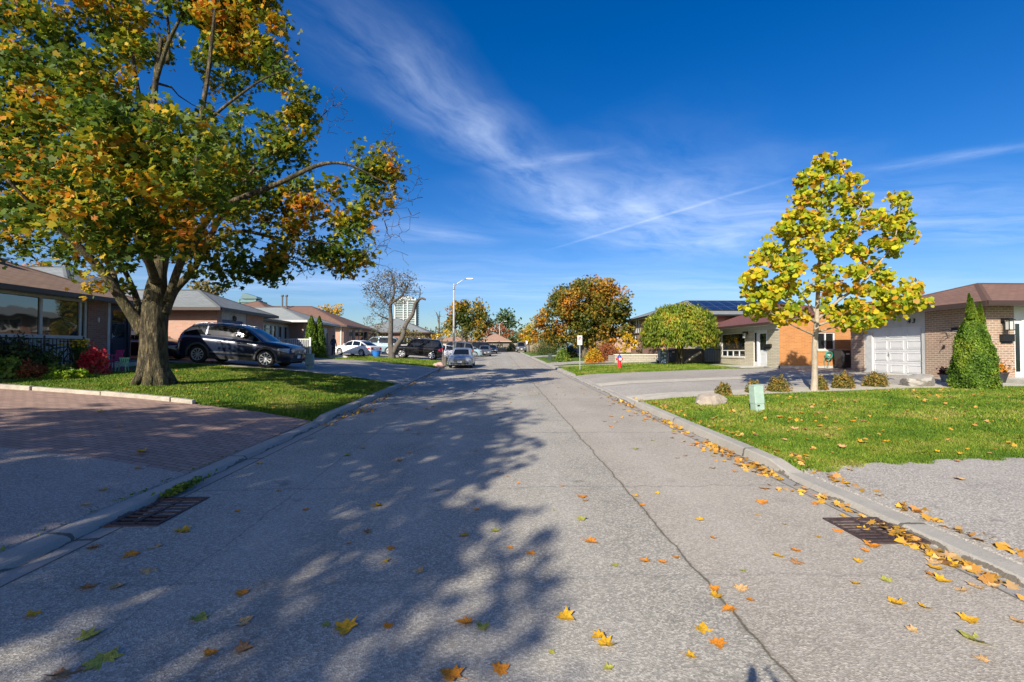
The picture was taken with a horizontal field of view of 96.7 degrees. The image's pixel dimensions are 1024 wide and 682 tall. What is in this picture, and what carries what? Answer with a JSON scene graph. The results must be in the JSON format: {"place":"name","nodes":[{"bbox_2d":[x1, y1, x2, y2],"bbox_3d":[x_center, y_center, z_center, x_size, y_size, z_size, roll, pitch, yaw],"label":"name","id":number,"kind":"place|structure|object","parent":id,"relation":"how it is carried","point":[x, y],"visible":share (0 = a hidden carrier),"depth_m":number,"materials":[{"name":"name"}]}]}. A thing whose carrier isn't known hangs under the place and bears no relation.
{"place":"outdoors","nodes":[
{"label":"outdoors","id":0,"kind":"place"},
{"bbox_2d":[0,447,186,552],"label":"driveway","id":1,"kind":"structure","parent":0,"point":[48,491],"depth_m":5.42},
{"bbox_2d":[0,405,341,551],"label":"gutter weeds","id":2,"kind":"object","parent":1,"relation":"on","point":[183,486],"visible":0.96,"depth_m":5.73,"materials":[{"name":"green plant"}]},
{"bbox_2d":[0,389,311,473],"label":"paved driveway","id":3,"kind":"structure","parent":0,"point":[179,437],"depth_m":8.16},
{"bbox_2d":[131,357,212,361],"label":"driveway","id":4,"kind":"structure","parent":0,"point":[173,359],"depth_m":21.75,"materials":[{"name":"concrete"}]},
{"bbox_2d":[131,328,185,358],"bbox_3d":[-17.762,0.109,21.664,4.808,1.478,2.146,1,-1,-2],"label":"parked sedan","id":5,"kind":"object","parent":4,"relation":"on","point":[172,346],"visible":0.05,"depth_m":20.89,"materials":[{"name":"black paint"}]},
{"bbox_2d":[179,358,433,383],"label":"driveway","id":6,"kind":"structure","parent":0,"point":[396,373],"depth_m":23.44,"materials":[{"name":"concrete"}]},
{"bbox_2d":[176,322,305,367],"bbox_3d":[-12.442,0.166,21.177,5.088,1.858,2.303,4,-1,-2],"label":"parked suv","id":7,"kind":"object","parent":6,"relation":"on","point":[204,341],"visible":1,"depth_m":20.26,"materials":[{"name":"blue paint"}]},
{"bbox_2d":[320,358,434,368],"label":"path","id":8,"kind":"structure","parent":0,"point":[385,362],"depth_m":31.52,"materials":[{"name":"concrete"}]},
{"bbox_2d":[278,337,310,353],"bbox_3d":[-14.965,0.460,31.355,2.203,1.428,0.110,0,-1,-2],"label":"picket railing","id":9,"kind":"object","parent":8,"relation":"on","point":[279,339],"visible":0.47,"depth_m":31.34,"materials":[{"name":"white paint"}]},
{"bbox_2d":[335,352,447,361],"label":"driveway","id":10,"kind":"structure","parent":0,"point":[383,354],"depth_m":45.51,"materials":[{"name":"concrete"}]},
{"bbox_2d":[335,340,381,355],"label":"parked sedan","id":11,"kind":"object","parent":10,"relation":"on","point":[360,347],"visible":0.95,"depth_m":42.66,"materials":[{"name":"white paint"}]},
{"bbox_2d":[368,336,400,354],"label":"parked suv","id":12,"kind":"object","parent":10,"relation":"on","point":[381,341],"visible":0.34,"depth_m":48.80,"materials":[{"name":"teal paint"}]},
{"bbox_2d":[396,338,444,359],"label":"parked suv","id":13,"kind":"object","parent":10,"relation":"on","point":[431,349],"visible":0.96,"depth_m":42.78,"materials":[{"name":"black paint"}]},
{"bbox_2d":[0,352,1023,681],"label":"road","id":14,"kind":"structure","parent":0,"point":[554,444],"depth_m":3.73,"materials":[{"name":"asphalt"}]},
{"bbox_2d":[42,666,82,678],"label":"fallen leaf","id":15,"kind":"object","parent":14,"relation":"on","point":[61,671],"visible":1,"depth_m":2.61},
{"bbox_2d":[73,626,103,641],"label":"fallen leaf","id":16,"kind":"object","parent":14,"relation":"on","point":[87,634],"visible":1,"depth_m":2.95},
{"bbox_2d":[80,646,124,670],"bbox_3d":[-2.448,1.895,2.716,0.271,0.017,0.201,12,7,36],"label":"fallen leaf","id":17,"kind":"object","parent":14,"relation":"on","point":[98,660],"visible":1,"depth_m":2.72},
{"bbox_2d":[103,497,209,527],"bbox_3d":[-3.951,1.918,5.122,0.540,0.049,0.860,0,-1,-2],"label":"storm drain","id":18,"kind":"object","parent":14,"relation":"on","point":[151,519],"visible":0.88,"depth_m":5.04,"materials":[{"name":"metal"}]},
{"bbox_2d":[226,639,253,652],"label":"fallen leaf","id":19,"kind":"object","parent":14,"relation":"on","point":[241,646],"visible":1,"depth_m":2.83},
{"bbox_2d":[332,615,357,634],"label":"fallen leaf","id":20,"kind":"object","parent":14,"relation":"on","point":[345,626],"visible":1,"depth_m":3.03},
{"bbox_2d":[440,664,469,681],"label":"fallen leaf","id":21,"kind":"object","parent":14,"relation":"on","point":[451,675],"visible":1,"depth_m":2.61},
{"bbox_2d":[446,341,473,351],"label":"parked suv","id":22,"kind":"object","parent":14,"relation":"on","point":[459,344],"visible":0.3,"depth_m":53.13,"materials":[{"name":"grey paint"}]},
{"bbox_2d":[447,348,475,367],"bbox_3d":[-3.870,1.260,35.465,2.146,1.478,4.808,0,0,-1],"label":"parked sedan","id":23,"kind":"object","parent":14,"relation":"on","point":[461,356],"visible":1,"depth_m":33.58,"materials":[{"name":"silver metal"}]},
{"bbox_2d":[488,661,509,675],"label":"fallen leaf","id":24,"kind":"object","parent":14,"relation":"on","point":[500,669],"visible":1,"depth_m":2.65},
{"bbox_2d":[1,362,1023,453],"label":"scattered leaf litter","id":25,"kind":"object","parent":14,"relation":"on","point":[986,420],"visible":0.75,"depth_m":11.27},
{"bbox_2d":[554,606,574,619],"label":"fallen leaf","id":26,"kind":"object","parent":14,"relation":"on","point":[565,614],"visible":1,"depth_m":3.16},
{"bbox_2d":[318,369,1023,599],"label":"gutter leaf litter","id":27,"kind":"object","parent":14,"relation":"on","point":[984,577],"visible":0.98,"depth_m":4.96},
{"bbox_2d":[823,517,930,544],"bbox_3d":[3.658,1.921,4.607,0.600,0.045,0.620,0,-1,-2],"label":"storm drain","id":28,"kind":"object","parent":14,"relation":"on","point":[873,535],"visible":0.71,"depth_m":4.57,"materials":[{"name":"metal"}]},
{"bbox_2d":[0,0,1023,346],"label":"sky","id":29,"kind":"structure","parent":0,"point":[648,146],"materials":[{"name":"blue"}]},
{"bbox_2d":[12,351,1023,463],"bbox_3d":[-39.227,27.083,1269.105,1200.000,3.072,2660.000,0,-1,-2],"label":"ground","id":30,"kind":"structure","parent":0,"point":[544,359],"depth_m":14.65,"materials":[{"name":"green plant"}]},
{"bbox_2d":[0,384,34,389],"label":"edging block","id":31,"kind":"structure","parent":30,"relation":"on","point":[15,387],"depth_m":10.47,"materials":[{"name":"concrete"}]},
{"bbox_2d":[40,368,72,379],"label":"garden shrub","id":32,"kind":"object","parent":30,"relation":"on","point":[54,373],"visible":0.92,"depth_m":12.56,"materials":[{"name":"green plant"}]},
{"bbox_2d":[32,386,100,394],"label":"edging block","id":33,"kind":"structure","parent":30,"relation":"on","point":[65,390],"depth_m":10.54,"materials":[{"name":"concrete"}]},
{"bbox_2d":[0,367,135,379],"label":"garden bed","id":34,"kind":"object","parent":30,"relation":"on","point":[123,369],"visible":0.03,"depth_m":15.81,"materials":[{"name":"soil"}]},
{"bbox_2d":[0,355,32,378],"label":"garden shrub","id":35,"kind":"object","parent":34,"relation":"on","point":[12,362],"visible":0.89,"depth_m":12.05,"materials":[{"name":"green plant"}]},
{"bbox_2d":[4,357,48,378],"bbox_3d":[-13.342,0.753,12.489,0.993,0.601,1.025,-1,-2,39],"label":"garden shrub","id":36,"kind":"object","parent":34,"relation":"on","point":[35,371],"visible":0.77,"depth_m":12.38,"materials":[{"name":"red plant"}]},
{"bbox_2d":[0,326,70,364],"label":"garden shrub","id":37,"kind":"object","parent":34,"relation":"on","point":[15,352],"visible":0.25,"depth_m":13.07,"materials":[{"name":"green plant"}]},
{"bbox_2d":[22,348,62,365],"bbox_3d":[-13.834,0.605,13.274,1.136,0.836,1.161,-1,-1,31],"label":"garden shrub","id":38,"kind":"object","parent":34,"relation":"on","point":[45,360],"visible":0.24,"depth_m":13.21,"materials":[{"name":"green plant"}]},
{"bbox_2d":[39,362,72,371],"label":"garden shrub","id":39,"kind":"object","parent":34,"relation":"on","point":[50,366],"visible":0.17,"depth_m":12.92,"materials":[{"name":"green plant"}]},
{"bbox_2d":[32,341,81,368],"bbox_3d":[-13.887,0.488,13.921,0.520,1.001,1.656,0,-1,-2],"label":"shrub","id":40,"kind":"object","parent":34,"relation":"on","point":[68,347],"visible":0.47,"depth_m":14.22,"materials":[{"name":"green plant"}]},
{"bbox_2d":[57,339,93,356],"bbox_3d":[-14.186,0.449,14.814,1.143,1.013,0.634,0,-1,-2],"label":"flower clump","id":41,"kind":"object","parent":34,"relation":"on","point":[80,341],"visible":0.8,"depth_m":14.74,"materials":[{"name":"green"}]},
{"bbox_2d":[66,338,89,368],"bbox_3d":[-14.084,0.446,14.878,0.721,1.123,0.766,0,-1,-2],"label":"garden shrub","id":42,"kind":"object","parent":34,"relation":"on","point":[74,355],"visible":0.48,"depth_m":14.72,"materials":[{"name":"green plant"}]},
{"bbox_2d":[76,341,110,373],"bbox_3d":[-13.301,0.540,14.498,0.854,1.080,0.826,1,-1,-33],"label":"garden shrub","id":43,"kind":"object","parent":34,"relation":"on","point":[93,362],"visible":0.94,"depth_m":14.36,"materials":[{"name":"red plant"}]},
{"bbox_2d":[0,258,141,367],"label":"brick bungalow","id":44,"kind":"object","parent":30,"relation":"on","point":[38,303],"visible":0.41,"depth_m":15.60,"materials":[{"name":"brown"}]},
{"bbox_2d":[0,335,84,363],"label":"iron railing","id":45,"kind":"object","parent":44,"relation":"on","point":[44,338],"visible":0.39,"depth_m":13.75,"materials":[{"name":"black metal"}]},
{"bbox_2d":[0,290,89,340],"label":"window","id":46,"kind":"structure","parent":44,"relation":"in","point":[50,316],"depth_m":14.90,"materials":[{"name":"glass"}]},
{"bbox_2d":[110,304,129,361],"bbox_3d":[-15.537,-0.301,17.964,0.110,2.245,0.950,0,-1,-2],"label":"front door","id":47,"kind":"structure","parent":44,"relation":"in","point":[119,324],"depth_m":17.96,"materials":[{"name":"blue"}]},
{"bbox_2d":[69,368,94,378],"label":"garden shrub","id":48,"kind":"object","parent":30,"relation":"on","point":[80,373],"visible":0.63,"depth_m":13.03,"materials":[{"name":"green plant"}]},
{"bbox_2d":[101,391,172,401],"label":"edging block","id":49,"kind":"structure","parent":30,"relation":"on","point":[136,395],"depth_m":10.57,"materials":[{"name":"concrete"}]},
{"bbox_2d":[26,266,291,359],"bbox_3d":[-24.716,-1.358,26.880,20.420,5.539,12.565,0,-1,-2],"label":"brick bungalow","id":50,"kind":"object","parent":30,"relation":"on","point":[190,307],"visible":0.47,"depth_m":24.24,"materials":[{"name":"white paint"}]},
{"bbox_2d":[0,362,397,420],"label":"lawn grass","id":51,"kind":"structure","parent":30,"relation":"on","point":[225,381],"depth_m":13.46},
{"bbox_2d":[186,279,227,296],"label":"broadleaf tree","id":52,"kind":"object","parent":30,"relation":"on","point":[206,287],"visible":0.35,"depth_m":56.38,"materials":[{"name":"yellow plant"}]},
{"bbox_2d":[0,0,426,386],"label":"maple tree","id":53,"kind":"object","parent":30,"relation":"on","point":[144,159],"visible":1,"depth_m":12.54,"materials":[{"name":"green plant"}]},
{"bbox_2d":[0,363,448,587],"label":"kerb","id":54,"kind":"structure","parent":30,"relation":"on","point":[24,559],"depth_m":5.24,"materials":[{"name":"concrete"}]},
{"bbox_2d":[238,293,266,303],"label":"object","id":55,"kind":"structure","parent":30,"relation":"on","point":[248,298],"depth_m":553.50,"materials":[{"name":"teal glass"}]},
{"bbox_2d":[253,307,340,354],"bbox_3d":[-18.994,-0.550,36.282,8.400,4.315,7.335,0,-1,-2],"label":"brick bungalow","id":56,"kind":"object","parent":30,"relation":"on","point":[298,325],"visible":0.18,"depth_m":34.46,"materials":[{"name":"white paint"}]},
{"bbox_2d":[305,354,313,368],"bbox_3d":[-9.680,1.032,21.787,0.354,0.842,0.299,0,-1,-9],"label":"utility pedestal","id":57,"kind":"object","parent":30,"relation":"on","point":[309,361],"visible":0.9,"depth_m":21.66,"materials":[{"name":"teal metal"}]},
{"bbox_2d":[303,315,317,356],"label":"cedar shrub","id":58,"kind":"object","parent":30,"relation":"on","point":[311,331],"visible":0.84,"depth_m":31.96,"materials":[{"name":"green plant"}]},
{"bbox_2d":[244,295,377,353],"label":"brick bungalow","id":59,"kind":"object","parent":30,"relation":"on","point":[348,330],"visible":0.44,"depth_m":51.10,"materials":[{"name":"white paint"}]},
{"bbox_2d":[312,316,326,356],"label":"cedar shrub","id":60,"kind":"object","parent":30,"relation":"on","point":[321,350],"visible":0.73,"depth_m":32.41,"materials":[{"name":"green plant"}]},
{"bbox_2d":[318,303,343,315],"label":"orange tree","id":61,"kind":"object","parent":30,"relation":"on","point":[333,310],"visible":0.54,"depth_m":82.87,"materials":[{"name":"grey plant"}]},
{"bbox_2d":[360,268,425,357],"bbox_3d":[-10.316,-2.403,38.931,5.806,8.380,4.181,0,-1,-2],"label":"bare tree","id":62,"kind":"object","parent":30,"relation":"on","point":[392,350],"visible":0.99,"depth_m":38.98,"materials":[{"name":"grey plant"}]},
{"bbox_2d":[368,318,438,349],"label":"bungalow","id":63,"kind":"object","parent":30,"relation":"on","point":[397,322],"visible":0.28,"depth_m":60.81,"materials":[{"name":"grey brick"}]},
{"bbox_2d":[394,296,419,325],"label":"apartment tower","id":64,"kind":"structure","parent":30,"relation":"on","point":[404,312],"depth_m":616.64,"materials":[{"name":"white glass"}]},
{"bbox_2d":[453,278,472,349],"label":"street lamp","id":65,"kind":"object","parent":30,"relation":"on","point":[454,285],"visible":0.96,"depth_m":46.33,"materials":[{"name":"metal"}]},
{"bbox_2d":[443,296,494,341],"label":"maple tree","id":66,"kind":"object","parent":30,"relation":"on","point":[479,322],"visible":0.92,"depth_m":82.86,"materials":[{"name":"green plant"}]},
{"bbox_2d":[479,333,511,350],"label":"bungalow","id":67,"kind":"object","parent":30,"relation":"on","point":[501,343],"visible":0.56,"depth_m":98.01,"materials":[{"name":"brown brick"}]},
{"bbox_2d":[481,323,515,338],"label":"red tree","id":68,"kind":"object","parent":30,"relation":"on","point":[502,329],"visible":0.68,"depth_m":127.98,"materials":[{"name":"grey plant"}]},
{"bbox_2d":[488,307,522,338],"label":"broadleaf tree","id":69,"kind":"object","parent":30,"relation":"on","point":[500,316],"visible":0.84,"depth_m":148.71,"materials":[{"name":"green plant"}]},
{"bbox_2d":[449,327,595,349],"bbox_3d":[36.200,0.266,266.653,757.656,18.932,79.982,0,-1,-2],"label":"distant wood","id":70,"kind":"object","parent":30,"relation":"on","point":[521,331],"visible":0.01,"depth_m":243.02,"materials":[{"name":"orange plant"}]},
{"bbox_2d":[314,355,737,375],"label":"verge grass","id":71,"kind":"structure","parent":30,"relation":"on","point":[586,369],"depth_m":30.10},
{"bbox_2d":[517,322,540,351],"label":"tree","id":72,"kind":"object","parent":30,"relation":"on","point":[529,339],"visible":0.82,"depth_m":91.81,"materials":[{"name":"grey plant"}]},
{"bbox_2d":[536,344,558,354],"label":"round shrub","id":73,"kind":"object","parent":30,"relation":"on","point":[550,350],"visible":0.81,"depth_m":61.51,"materials":[{"name":"green plant"}]},
{"bbox_2d":[555,347,570,361],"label":"round shrub","id":74,"kind":"object","parent":30,"relation":"on","point":[561,356],"visible":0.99,"depth_m":40.82,"materials":[{"name":"green plant"}]},
{"bbox_2d":[528,274,635,357],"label":"maple tree","id":75,"kind":"object","parent":30,"relation":"on","point":[570,311],"visible":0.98,"depth_m":46.28,"materials":[{"name":"orange plant"}]},
{"bbox_2d":[584,348,604,362],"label":"round shrub","id":76,"kind":"object","parent":30,"relation":"on","point":[593,356],"visible":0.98,"depth_m":37.37,"materials":[{"name":"yellow plant"}]},
{"bbox_2d":[597,338,623,360],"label":"round shrub","id":77,"kind":"object","parent":30,"relation":"on","point":[606,349],"visible":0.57,"depth_m":39.89,"materials":[{"name":"orange plant"}]},
{"bbox_2d":[616,334,639,353],"bbox_3d":[9.720,0.623,38.224,1.978,2.456,1.260,1,-2,-45],"label":"young tree","id":78,"kind":"object","parent":30,"relation":"on","point":[627,343],"visible":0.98,"depth_m":38.25,"materials":[{"name":"yellow plant"}]},
{"bbox_2d":[608,354,657,362],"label":"retaining wall","id":79,"kind":"structure","parent":30,"relation":"on","point":[627,358],"depth_m":36.16,"materials":[{"name":"stone"}]},
{"bbox_2d":[657,349,668,362],"bbox_3d":[10.796,1.106,32.578,0.667,1.046,0.778,0,-1,-2],"label":"wheelie bin","id":80,"kind":"object","parent":30,"relation":"on","point":[663,356],"visible":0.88,"depth_m":32.27,"materials":[{"name":"grey plastic"}]},
{"bbox_2d":[639,301,721,364],"bbox_3d":[11.488,-0.487,30.830,5.282,4.427,5.171,0,-1,-2],"label":"weeping tree","id":81,"kind":"object","parent":30,"relation":"on","point":[669,326],"visible":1,"depth_m":29.28,"materials":[{"name":"green plant"}]},
{"bbox_2d":[676,349,703,361],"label":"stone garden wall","id":82,"kind":"structure","parent":30,"relation":"on","point":[688,353],"depth_m":34.42,"materials":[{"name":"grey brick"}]},
{"bbox_2d":[626,300,784,353],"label":"raised house","id":83,"kind":"structure","parent":30,"relation":"on","point":[722,310],"depth_m":42.74,"materials":[{"name":"brown brick"}]},
{"bbox_2d":[695,393,726,404],"bbox_3d":[5.609,1.652,12.896,0.931,0.376,0.631,0,-1,-2],"label":"boulder","id":84,"kind":"object","parent":30,"relation":"on","point":[708,398],"visible":0.71,"depth_m":12.68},
{"bbox_2d":[714,381,733,395],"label":"round shrub","id":85,"kind":"object","parent":30,"relation":"on","point":[722,389],"visible":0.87,"depth_m":14.43,"materials":[{"name":"yellow plant"}]},
{"bbox_2d":[748,384,764,411],"bbox_3d":[6.155,1.490,11.433,0.270,0.782,0.230,-4,-1,-9],"label":"utility pedestal","id":86,"kind":"object","parent":30,"relation":"on","point":[756,396],"visible":0.84,"depth_m":11.34,"materials":[{"name":"green metal"}]},
{"bbox_2d":[518,352,1023,601],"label":"kerb","id":87,"kind":"structure","parent":30,"relation":"on","point":[987,560],"depth_m":5.55,"materials":[{"name":"concrete"}]},
{"bbox_2d":[684,302,871,367],"bbox_3d":[21.104,-0.526,33.978,15.885,5.201,17.585,0,-1,-2],"label":"brick bungalow","id":88,"kind":"object","parent":30,"relation":"on","point":[746,342],"visible":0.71,"depth_m":25.96,"materials":[{"name":"orange brick"}]},
{"bbox_2d":[720,332,744,357],"bbox_3d":[14.708,0.308,30.317,0.165,1.655,3.158,0,-1,-2],"label":"window","id":89,"kind":"structure","parent":88,"relation":"in","point":[733,344],"depth_m":30.31,"materials":[{"name":"glass"}]},
{"bbox_2d":[757,330,766,365],"bbox_3d":[14.851,0.420,26.901,0.110,2.140,0.980,0,-1,-2],"label":"front door","id":90,"kind":"structure","parent":88,"relation":"in","point":[761,334],"depth_m":26.97,"materials":[{"name":"white paint"}]},
{"bbox_2d":[818,332,834,350],"bbox_3d":[17.476,0.051,25.344,1.100,1.065,0.165,0,-1,-2],"label":"window","id":91,"kind":"structure","parent":88,"relation":"in","point":[826,342],"depth_m":25.38,"materials":[{"name":"white paint"}]},
{"bbox_2d":[765,374,793,391],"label":"round shrub","id":92,"kind":"object","parent":30,"relation":"on","point":[778,385],"visible":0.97,"depth_m":14.83,"materials":[{"name":"yellow plant"}]},
{"bbox_2d":[638,385,1023,472],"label":"lawn grass","id":93,"kind":"structure","parent":30,"relation":"on","point":[924,434],"depth_m":9.22,"materials":[{"name":"plant"}]},
{"bbox_2d":[737,150,934,390],"bbox_3d":[10.694,-2.292,14.905,7.435,8.068,3.205,0,-1,-2],"label":"sapling tree","id":94,"kind":"object","parent":30,"relation":"on","point":[769,294],"visible":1,"depth_m":14.46,"materials":[{"name":"yellow plant"}]},
{"bbox_2d":[831,370,855,388],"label":"round shrub","id":95,"kind":"object","parent":30,"relation":"on","point":[845,379],"visible":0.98,"depth_m":15.09,"materials":[{"name":"yellow plant"}]},
{"bbox_2d":[861,371,889,386],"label":"round shrub","id":96,"kind":"object","parent":30,"relation":"on","point":[873,380],"visible":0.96,"depth_m":15.29,"materials":[{"name":"yellow plant"}]},
{"bbox_2d":[900,374,934,385],"bbox_3d":[13.743,1.353,15.382,1.273,0.493,0.925,1,-1,-25],"label":"boulder","id":97,"kind":"object","parent":30,"relation":"on","point":[920,380],"visible":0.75,"depth_m":15.07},
{"bbox_2d":[842,283,1023,383],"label":"brick bungalow","id":98,"kind":"object","parent":30,"relation":"on","point":[918,342],"visible":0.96,"depth_m":18.52,"materials":[{"name":"brown brick"}]},
{"bbox_2d":[873,326,921,374],"bbox_3d":[17.181,0.443,20.311,0.100,2.120,2.550,0,-1,-2],"label":"garage door","id":99,"kind":"structure","parent":98,"relation":"in","point":[896,350],"depth_m":20.23,"materials":[{"name":"white paint"}]},
{"bbox_2d":[1021,319,1023,376],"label":"front door","id":100,"kind":"structure","parent":98,"relation":"in","point":[1022,320],"depth_m":16.56,"materials":[{"name":"white paint"}]},
{"bbox_2d":[946,293,1002,389],"bbox_3d":[14.634,0.010,14.408,1.284,3.095,1.307,0,-1,-2],"label":"cedar shrub","id":101,"kind":"object","parent":30,"relation":"on","point":[974,363],"visible":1,"depth_m":14.16,"materials":[{"name":"green plant"}]},
{"bbox_2d":[578,368,833,383],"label":"driveway","id":102,"kind":"structure","parent":0,"point":[634,376],"depth_m":22.73,"materials":[{"name":"concrete"}]},
{"bbox_2d":[597,373,898,385],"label":"path","id":103,"kind":"structure","parent":0,"point":[680,380],"depth_m":19.96,"materials":[{"name":"concrete"}]},
{"bbox_2d":[602,375,947,396],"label":"driveway","id":104,"kind":"structure","parent":0,"point":[625,390],"depth_m":17.61,"materials":[{"name":"concrete"}]},
{"bbox_2d":[780,368,850,370],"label":"driveway","id":105,"kind":"structure","parent":0,"point":[827,369],"depth_m":24.08,"materials":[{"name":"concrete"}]},
{"bbox_2d":[833,349,850,367],"bbox_3d":[17.849,0.950,24.586,0.647,1.076,0.758,0,-1,-2],"label":"wheelie bin","id":106,"kind":"object","parent":105,"relation":"on","point":[842,357],"visible":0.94,"depth_m":24.30,"materials":[{"name":"grey plastic"}]},
{"bbox_2d":[626,383,1023,401],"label":"path","id":107,"kind":"structure","parent":0,"point":[697,393],"depth_m":14.99,"materials":[{"name":"concrete"}]},
{"bbox_2d":[999,361,1015,382],"bbox_3d":[17.091,1.061,16.012,0.850,0.853,0.736,0,-1,-2],"label":"planter pot","id":108,"kind":"object","parent":107,"relation":"on","point":[1004,373],"visible":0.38,"depth_m":15.81,"materials":[{"name":"grey plastic"}]},
{"bbox_2d":[801,457,1023,565],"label":"driveway","id":109,"kind":"structure","parent":0,"point":[986,496],"depth_m":5.39,"materials":[{"name":"asphalt"}]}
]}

